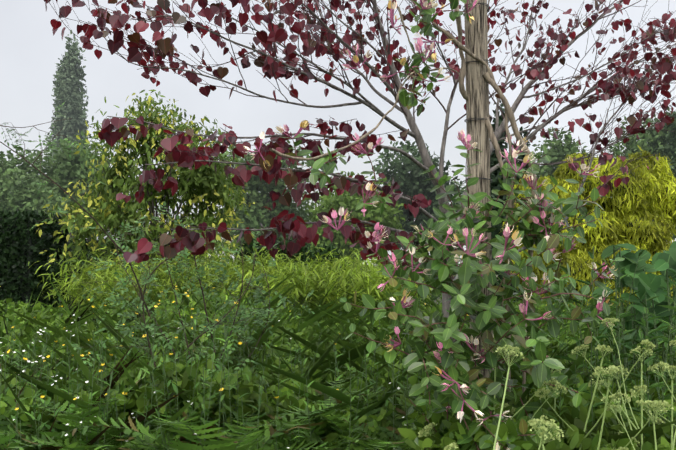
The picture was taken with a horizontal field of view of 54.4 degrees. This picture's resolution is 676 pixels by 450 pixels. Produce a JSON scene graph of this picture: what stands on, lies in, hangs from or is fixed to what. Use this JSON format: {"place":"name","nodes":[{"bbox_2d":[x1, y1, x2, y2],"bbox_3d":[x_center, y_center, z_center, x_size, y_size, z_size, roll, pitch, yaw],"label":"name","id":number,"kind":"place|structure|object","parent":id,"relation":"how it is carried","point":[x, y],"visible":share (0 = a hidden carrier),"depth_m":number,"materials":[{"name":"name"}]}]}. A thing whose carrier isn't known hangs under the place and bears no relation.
{"place":"outdoors","nodes":[
{"label":"outdoors","id":0,"kind":"place"},
{"bbox_2d":[205,265,458,304],"bbox_3d":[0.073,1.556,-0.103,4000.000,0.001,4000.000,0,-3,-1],"label":"ground","id":1,"kind":"structure","parent":0,"point":[423,280],"depth_m":42.00,"materials":[{"name":"green plant"}]},
{"bbox_2d":[0,207,70,312],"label":"hedge","id":2,"kind":"object","parent":1,"relation":"on","point":[45,240],"depth_m":11.88,"materials":[{"name":"green plant"}]},
{"bbox_2d":[31,259,96,314],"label":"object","id":3,"kind":"object","parent":1,"relation":"on","point":[54,267],"depth_m":12.07,"materials":[{"name":"green plant"}]},
{"bbox_2d":[3,288,161,353],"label":"sedge blades","id":4,"kind":"object","parent":1,"relation":"on","point":[78,319],"depth_m":5.93,"materials":[{"name":"green plant"}]},
{"bbox_2d":[0,341,226,449],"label":"grass blades","id":5,"kind":"object","parent":1,"relation":"on","point":[139,418],"visible":0.23,"depth_m":2.70,"materials":[{"name":"green plant"}]},
{"bbox_2d":[66,238,201,308],"bbox_3d":[-5.843,1.542,17.800,4.436,2.477,1.496,0,-3,-1],"label":"yew hedge","id":6,"kind":"object","parent":1,"relation":"on","point":[87,249],"depth_m":17.33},
{"bbox_2d":[28,241,441,321],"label":"bamboo grass leaves","id":7,"kind":"object","parent":1,"relation":"on","point":[372,279],"visible":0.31,"depth_m":7.89,"materials":[{"name":"green plant"}]},
{"bbox_2d":[234,234,272,289],"bbox_3d":[-1.478,1.283,11.396,0.902,2.274,0.899,0,-3,-1],"label":"shrub","id":8,"kind":"object","parent":1,"relation":"on","point":[250,246],"depth_m":11.27,"materials":[{"name":"green plant"}]},
{"bbox_2d":[274,230,313,272],"bbox_3d":[-0.831,1.228,11.716,0.930,2.333,0.946,0,-3,-1],"label":"shrub","id":9,"kind":"object","parent":1,"relation":"on","point":[303,250],"depth_m":11.56,"materials":[{"name":"plant"}]},
{"bbox_2d":[312,242,342,275],"bbox_3d":[-0.245,1.363,12.145,0.787,2.109,0.822,0,-3,-1],"label":"shrub","id":10,"kind":"object","parent":1,"relation":"on","point":[330,247],"depth_m":12.05,"materials":[{"name":"green plant"}]},
{"bbox_2d":[0,245,675,449],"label":"stems","id":11,"kind":"object","parent":1,"relation":"on","point":[621,310],"depth_m":2.95,"materials":[{"name":"green plant"}]},
{"bbox_2d":[0,106,303,372],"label":"shrub branches","id":12,"kind":"object","parent":11,"relation":"on","point":[143,294],"visible":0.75,"depth_m":3.46,"materials":[{"name":"plant"}]},
{"bbox_2d":[1,102,314,386],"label":"shrub leaves","id":13,"kind":"object","parent":12,"relation":"attached to","point":[199,292],"visible":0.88,"depth_m":3.48,"materials":[{"name":"green plant"}]},
{"bbox_2d":[0,314,405,447],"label":"white flowers","id":14,"kind":"object","parent":11,"relation":"on","point":[88,381],"visible":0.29,"depth_m":2.82,"materials":[{"name":"white plant"}]},
{"bbox_2d":[0,285,468,409],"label":"yellow flowers","id":15,"kind":"object","parent":11,"relation":"on","point":[82,355],"visible":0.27,"depth_m":3.50,"materials":[{"name":"yellow plant"}]},
{"bbox_2d":[0,336,483,449],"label":"fern fronds","id":16,"kind":"object","parent":11,"relation":"on","point":[221,443],"visible":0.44,"depth_m":2.67,"materials":[{"name":"green plant"}]},
{"bbox_2d":[0,287,675,449],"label":"meadow leaves","id":17,"kind":"object","parent":11,"relation":"on","point":[572,440],"visible":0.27,"depth_m":3.05,"materials":[{"name":"green plant"}]},
{"bbox_2d":[493,250,675,436],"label":"tall herb leaves","id":18,"kind":"object","parent":17,"relation":"on","point":[651,360],"visible":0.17,"depth_m":3.00,"materials":[{"name":"green plant"}]},
{"bbox_2d":[593,241,675,349],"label":"plant leaves","id":19,"kind":"object","parent":11,"relation":"on","point":[654,284],"visible":0.83,"depth_m":3.35,"materials":[{"name":"green plant"}]},
{"bbox_2d":[25,114,675,302],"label":"tree trunks","id":20,"kind":"object","parent":1,"relation":"on","point":[155,212],"visible":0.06,"depth_m":10.39,"materials":[{"name":"plant"}]},
{"bbox_2d":[0,146,53,213],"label":"tree","id":21,"kind":"object","parent":20,"relation":"attached to","point":[9,165],"visible":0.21,"depth_m":38.27,"materials":[{"name":"green plant"}]},
{"bbox_2d":[0,171,70,237],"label":"tree","id":22,"kind":"object","parent":20,"relation":"attached to","point":[25,195],"visible":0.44,"depth_m":25.14,"materials":[{"name":"green plant"}]},
{"bbox_2d":[44,30,90,162],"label":"conifer tree","id":23,"kind":"object","parent":20,"relation":"attached to","point":[69,71],"visible":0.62,"depth_m":47.04,"materials":[{"name":"green plant"}]},
{"bbox_2d":[36,131,130,239],"bbox_3d":[-11.576,-1.491,29.463,4.188,5.094,5.207,0,-3,-1],"label":"tree","id":24,"kind":"object","parent":20,"relation":"attached to","point":[66,170],"visible":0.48,"depth_m":27.99,"materials":[{"name":"green plant"}]},
{"bbox_2d":[35,89,254,273],"bbox_3d":[-2.914,-0.619,10.386,3.074,3.057,1.932,0,-3,-1],"label":"shrub","id":25,"kind":"object","parent":20,"relation":"attached to","point":[203,180],"visible":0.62,"depth_m":10.13,"materials":[{"name":"green plant"}]},
{"bbox_2d":[200,140,317,259],"bbox_3d":[-3.062,-0.887,25.776,4.834,4.610,5.062,0,-3,-1],"label":"tree","id":26,"kind":"object","parent":20,"relation":"attached to","point":[257,213],"visible":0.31,"depth_m":24.17,"materials":[{"name":"green plant"}]},
{"bbox_2d":[300,171,405,265],"bbox_3d":[0.278,0.017,23.959,4.153,3.797,4.679,0,-3,-1],"label":"tree","id":27,"kind":"object","parent":20,"relation":"attached to","point":[345,200],"visible":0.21,"depth_m":22.59,"materials":[{"name":"green plant"}]},
{"bbox_2d":[370,137,465,250],"bbox_3d":[3.817,-1.079,30.155,4.933,5.323,6.124,0,-3,-1],"label":"tree","id":28,"kind":"object","parent":20,"relation":"attached to","point":[413,182],"visible":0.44,"depth_m":27.97,"materials":[{"name":"green plant"}]},
{"bbox_2d":[532,127,590,179],"bbox_3d":[11.738,-1.954,34.045,4.326,6.165,4.921,0,-3,-1],"label":"tree","id":29,"kind":"object","parent":20,"relation":"attached to","point":[558,151],"visible":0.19,"depth_m":32.89,"materials":[{"name":"green plant"}]},
{"bbox_2d":[606,113,675,239],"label":"tree","id":30,"kind":"object","parent":20,"relation":"attached to","point":[633,144],"visible":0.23,"depth_m":31.04,"materials":[{"name":"green plant"}]},
{"bbox_2d":[635,106,675,177],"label":"tree","id":31,"kind":"object","parent":20,"relation":"attached to","point":[670,146],"visible":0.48,"depth_m":29.84,"materials":[{"name":"green plant"}]},
{"bbox_2d":[44,0,675,349],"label":"redbud tree","id":32,"kind":"object","parent":1,"relation":"on","point":[193,241],"depth_m":3.35,"materials":[{"name":"red plant"}]},
{"bbox_2d":[269,0,624,449],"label":"honeysuckle vine","id":33,"kind":"object","parent":1,"relation":"on","point":[470,270],"depth_m":2.54,"materials":[{"name":"green plant"}]},
{"bbox_2d":[249,0,609,421],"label":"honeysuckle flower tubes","id":34,"kind":"object","parent":33,"relation":"attached to","point":[397,344],"visible":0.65,"depth_m":2.60},
{"bbox_2d":[243,0,614,449],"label":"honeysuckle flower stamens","id":35,"kind":"object","parent":34,"relation":"attached to","point":[548,313],"visible":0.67,"depth_m":2.59,"materials":[{"name":"beige plant"}]},
{"bbox_2d":[244,0,616,449],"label":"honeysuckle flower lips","id":36,"kind":"object","parent":34,"relation":"attached to","point":[475,341],"visible":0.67,"depth_m":2.60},
{"bbox_2d":[263,0,615,374],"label":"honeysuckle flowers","id":37,"kind":"object","parent":34,"relation":"attached to","point":[402,60],"visible":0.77,"depth_m":2.59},
{"bbox_2d":[282,0,613,411],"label":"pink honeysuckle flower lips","id":38,"kind":"object","parent":34,"relation":"attached to","point":[377,227],"visible":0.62,"depth_m":2.60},
{"bbox_2d":[464,0,493,405],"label":"wooden post","id":39,"kind":"object","parent":1,"relation":"on","point":[477,83],"visible":0.46,"depth_m":2.96,"materials":[{"name":"brown wood"}]},
{"bbox_2d":[462,3,491,182],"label":"rope ties","id":40,"kind":"object","parent":39,"relation":"attached to","point":[489,66],"visible":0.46,"depth_m":2.96,"materials":[{"name":"black fabric"}]},
{"bbox_2d":[465,153,502,295],"bbox_3d":[4.853,-0.025,21.953,1.487,6.747,1.371,-3,-4,39],"label":"dark conifer tree","id":41,"kind":"object","parent":1,"relation":"on","point":[494,233],"depth_m":21.69,"materials":[{"name":"green plant"}]},
{"bbox_2d":[490,98,522,301],"bbox_3d":[5.865,-0.607,23.905,2.225,8.584,2.254,0,-3,-1],"label":"dark conifer tree","id":42,"kind":"object","parent":1,"relation":"on","point":[495,175],"visible":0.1,"depth_m":23.74,"materials":[{"name":"green plant"}]},
{"bbox_2d":[513,126,530,298],"bbox_3d":[7.512,-0.122,26.984,1.964,7.936,1.933,0,-3,-1],"label":"dark conifer tree","id":43,"kind":"object","parent":1,"relation":"on","point":[517,176],"depth_m":27.00,"materials":[{"name":"green plant"}]},
{"bbox_2d":[420,320,675,449],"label":"flower stems","id":44,"kind":"object","parent":1,"relation":"on","point":[542,441],"visible":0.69,"depth_m":2.33,"materials":[{"name":"green plant"}]},
{"bbox_2d":[418,318,675,449],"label":"flower heads","id":45,"kind":"object","parent":44,"relation":"on","point":[534,421],"visible":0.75,"depth_m":2.29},
{"bbox_2d":[502,146,675,307],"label":"shrub","id":46,"kind":"object","parent":1,"relation":"on","point":[656,178],"depth_m":8.14,"materials":[{"name":"yellow plant"}]},
{"bbox_2d":[0,270,675,449],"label":"meadow grass","id":47,"kind":"structure","parent":0,"point":[354,354],"depth_m":3.92,"materials":[{"name":"green plant"}]},
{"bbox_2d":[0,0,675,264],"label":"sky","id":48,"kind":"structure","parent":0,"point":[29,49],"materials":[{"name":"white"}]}
]}

